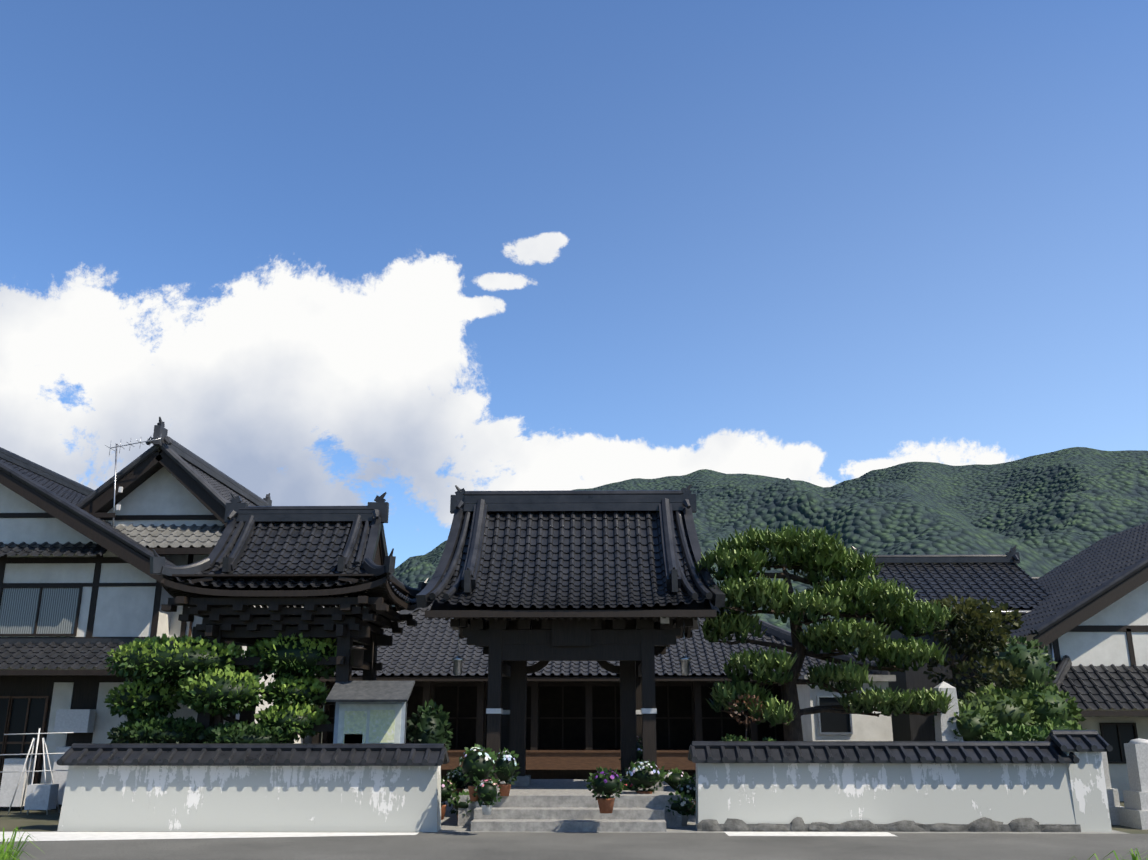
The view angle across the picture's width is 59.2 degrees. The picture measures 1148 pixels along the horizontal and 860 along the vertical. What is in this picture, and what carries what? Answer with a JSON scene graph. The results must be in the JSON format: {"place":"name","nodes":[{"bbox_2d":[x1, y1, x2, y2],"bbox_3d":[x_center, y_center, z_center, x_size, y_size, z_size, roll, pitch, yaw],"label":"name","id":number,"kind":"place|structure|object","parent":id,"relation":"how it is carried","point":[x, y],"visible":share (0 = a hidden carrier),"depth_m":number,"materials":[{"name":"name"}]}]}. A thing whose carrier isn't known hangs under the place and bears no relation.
{"place":"outdoors","nodes":[
{"label":"outdoors","id":0,"kind":"place"},
{"bbox_2d":[0,831,1147,859],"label":"road","id":1,"kind":"structure","parent":0,"point":[596,846],"depth_m":15.82,"materials":[{"name":"grey asphalt"}]},
{"bbox_2d":[0,832,417,841],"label":"road marking","id":2,"kind":"object","parent":1,"relation":"on","point":[53,836],"visible":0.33,"depth_m":17.42,"materials":[{"name":"white paint"}]},
{"bbox_2d":[725,832,895,835],"bbox_3d":[4.113,7.063,17.653,2.900,0.001,0.670,0,-16,1],"label":"road marking","id":3,"kind":"object","parent":1,"relation":"on","point":[808,834],"visible":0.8,"depth_m":17.57,"materials":[{"name":"white paint"}]},
{"bbox_2d":[0,738,1147,833],"bbox_3d":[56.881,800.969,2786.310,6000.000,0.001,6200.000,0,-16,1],"label":"ground","id":4,"kind":"structure","parent":0,"point":[36,821],"depth_m":19.51,"materials":[{"name":"grey concrete"}]},
{"bbox_2d":[0,728,73,814],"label":"laundry stand","id":5,"kind":"object","parent":4,"relation":"on","point":[41,796],"visible":0.92,"depth_m":21.51,"materials":[{"name":"white metal"}]},
{"bbox_2d":[0,451,324,809],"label":"house walls","id":6,"kind":"structure","parent":4,"relation":"on","point":[116,590],"depth_m":23.75,"materials":[{"name":"white paint"}]},
{"bbox_2d":[105,437,163,527],"bbox_3d":[-11.044,1.609,25.059,1.262,3.135,0.560,0,-16,1],"label":"tv antenna","id":7,"kind":"object","parent":6,"relation":"attached to","point":[120,490],"visible":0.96,"depth_m":25.20,"materials":[{"name":"metal"}]},
{"bbox_2d":[0,417,271,674],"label":"house roof","id":8,"kind":"structure","parent":6,"relation":"on","point":[55,653],"depth_m":24.28,"materials":[{"name":"grey tile"}]},
{"bbox_2d":[856,579,1031,740],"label":"storehouse walls","id":9,"kind":"structure","parent":4,"relation":"on","point":[906,727],"depth_m":29.68,"materials":[{"name":"white paint"}]},
{"bbox_2d":[1101,738,1147,829],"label":"stone markers","id":10,"kind":"object","parent":4,"relation":"on","point":[1133,813],"visible":0.54,"depth_m":18.99,"materials":[{"name":"stone"}]},
{"bbox_2d":[0,0,1147,567],"label":"sky","id":11,"kind":"structure","parent":0,"point":[343,252],"materials":[{"name":"blue"}]},
{"bbox_2d":[65,787,1129,833],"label":"stones","id":12,"kind":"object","parent":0,"point":[449,822],"depth_m":18.06,"materials":[{"name":"stone"}]},
{"bbox_2d":[104,632,336,742],"bbox_3d":[-7.166,5.909,20.422,4.909,3.774,2.547,0,-16,1],"label":"maki tree","id":13,"kind":"object","parent":12,"relation":"on","point":[195,667],"visible":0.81,"depth_m":20.11,"materials":[{"name":"green plant"}]},
{"bbox_2d":[56,743,449,831],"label":"wall","id":14,"kind":"structure","parent":12,"relation":"on","point":[257,787],"depth_m":18.26,"materials":[{"name":"paint"}]},
{"bbox_2d":[160,536,416,741],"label":"bell tower","id":15,"kind":"structure","parent":12,"relation":"on","point":[234,614],"depth_m":20.53,"materials":[{"name":"black wood"}]},
{"bbox_2d":[150,492,427,606],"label":"bell tower roof","id":16,"kind":"structure","parent":15,"relation":"on","point":[298,540],"depth_m":21.86,"materials":[{"name":"black tile"}]},
{"bbox_2d":[326,681,414,743],"bbox_3d":[-4.008,6.248,19.656,1.587,2.686,0.773,0,-16,1],"label":"notice board","id":17,"kind":"object","parent":12,"relation":"on","point":[370,712],"visible":0.69,"depth_m":19.80,"materials":[{"name":"paint"}]},
{"bbox_2d":[458,779,681,831],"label":"gate steps","id":18,"kind":"structure","parent":12,"relation":"on","point":[554,805],"depth_m":18.58,"materials":[{"name":"grey stone"}]},
{"bbox_2d":[441,736,695,825],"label":"potted flowers","id":19,"kind":"object","parent":18,"relation":"on","point":[477,767],"visible":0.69,"depth_m":19.00,"materials":[{"name":"green plant"}]},
{"bbox_2d":[425,598,716,790],"bbox_3d":[-0.021,4.894,22.850,5.900,5.950,5.360,0,-16,1],"label":"timber gate","id":20,"kind":"object","parent":12,"relation":"on","point":[631,638],"visible":0.71,"depth_m":21.18,"materials":[{"name":"black wood"}]},
{"bbox_2d":[416,484,725,629],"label":"gate roof","id":21,"kind":"structure","parent":20,"relation":"on","point":[578,548],"depth_m":22.47,"materials":[{"name":"black tile"}]},
{"bbox_2d":[451,619,691,675],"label":"hanging lanterns","id":22,"kind":"object","parent":21,"relation":"hanging from","point":[458,660],"visible":1,"depth_m":20.82,"materials":[{"name":"black metal"}]},
{"bbox_2d":[312,648,857,786],"bbox_3d":[-0.267,9.618,33.846,17.900,4.030,10.870,0,-16,1],"label":"building facade","id":23,"kind":"object","parent":12,"relation":"on","point":[572,726],"visible":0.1,"depth_m":30.21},
{"bbox_2d":[315,601,889,685],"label":"temple hall roof","id":24,"kind":"structure","parent":23,"relation":"on","point":[425,646],"depth_m":30.39,"materials":[{"name":"grey tile"}]},
{"bbox_2d":[406,594,1086,750],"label":"garden shrubs","id":25,"kind":"object","parent":12,"relation":"on","point":[1017,701],"visible":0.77,"depth_m":22.98,"materials":[{"name":"green plant"}]},
{"bbox_2d":[695,525,956,740],"bbox_3d":[5.411,4.928,21.141,5.685,6.055,3.176,0,-16,1],"label":"pine tree","id":26,"kind":"object","parent":12,"relation":"on","point":[811,554],"visible":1,"depth_m":20.98,"materials":[{"name":"green plant"}]},
{"bbox_2d":[778,675,895,740],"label":"white outbuilding","id":27,"kind":"structure","parent":12,"relation":"on","point":[826,726],"depth_m":26.02,"materials":[{"name":"paint"}]},
{"bbox_2d":[688,741,1080,831],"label":"wall","id":28,"kind":"structure","parent":12,"relation":"on","point":[897,786],"depth_m":18.29,"materials":[{"name":"paint"}]},
{"bbox_2d":[933,681,962,740],"bbox_3d":[6.851,6.454,20.409,2.826,2.706,1.960,0,-16,1],"label":"stone pillar monument","id":29,"kind":"object","parent":12,"relation":"on","point":[944,727],"visible":0.02,"depth_m":20.87,"materials":[{"name":"stone"}]},
{"bbox_2d":[323,447,1147,709],"bbox_3d":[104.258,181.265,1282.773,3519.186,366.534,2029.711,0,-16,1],"label":"mountain terrain","id":30,"kind":"structure","parent":0,"point":[1045,513],"depth_m":875.74,"materials":[{"name":"green plant"}]},
{"bbox_2d":[841,545,1049,621],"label":"tiled roof","id":31,"kind":"structure","parent":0,"point":[1002,578],"depth_m":31.97,"materials":[{"name":"black tile"}]},
{"bbox_2d":[994,566,1147,800],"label":"house walls","id":32,"kind":"structure","parent":0,"point":[1109,627],"depth_m":25.83,"materials":[{"name":"white paint"}]},
{"bbox_2d":[984,522,1147,716],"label":"house roof","id":33,"kind":"structure","parent":32,"relation":"on","point":[1089,574],"depth_m":25.92,"materials":[{"name":"grey tile"}]},
{"bbox_2d":[1045,730,1112,831],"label":"wall end pillar","id":34,"kind":"structure","parent":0,"point":[1088,788],"depth_m":18.26,"materials":[{"name":"white paint"}]},
{"label":"paddy field","id":35,"kind":"structure","parent":0,"visible":0},
{"bbox_2d":[0,827,1147,859],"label":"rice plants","id":36,"kind":"object","parent":35,"relation":"on","point":[8,853],"visible":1,"depth_m":10.59,"materials":[{"name":"green plant"}]}
]}

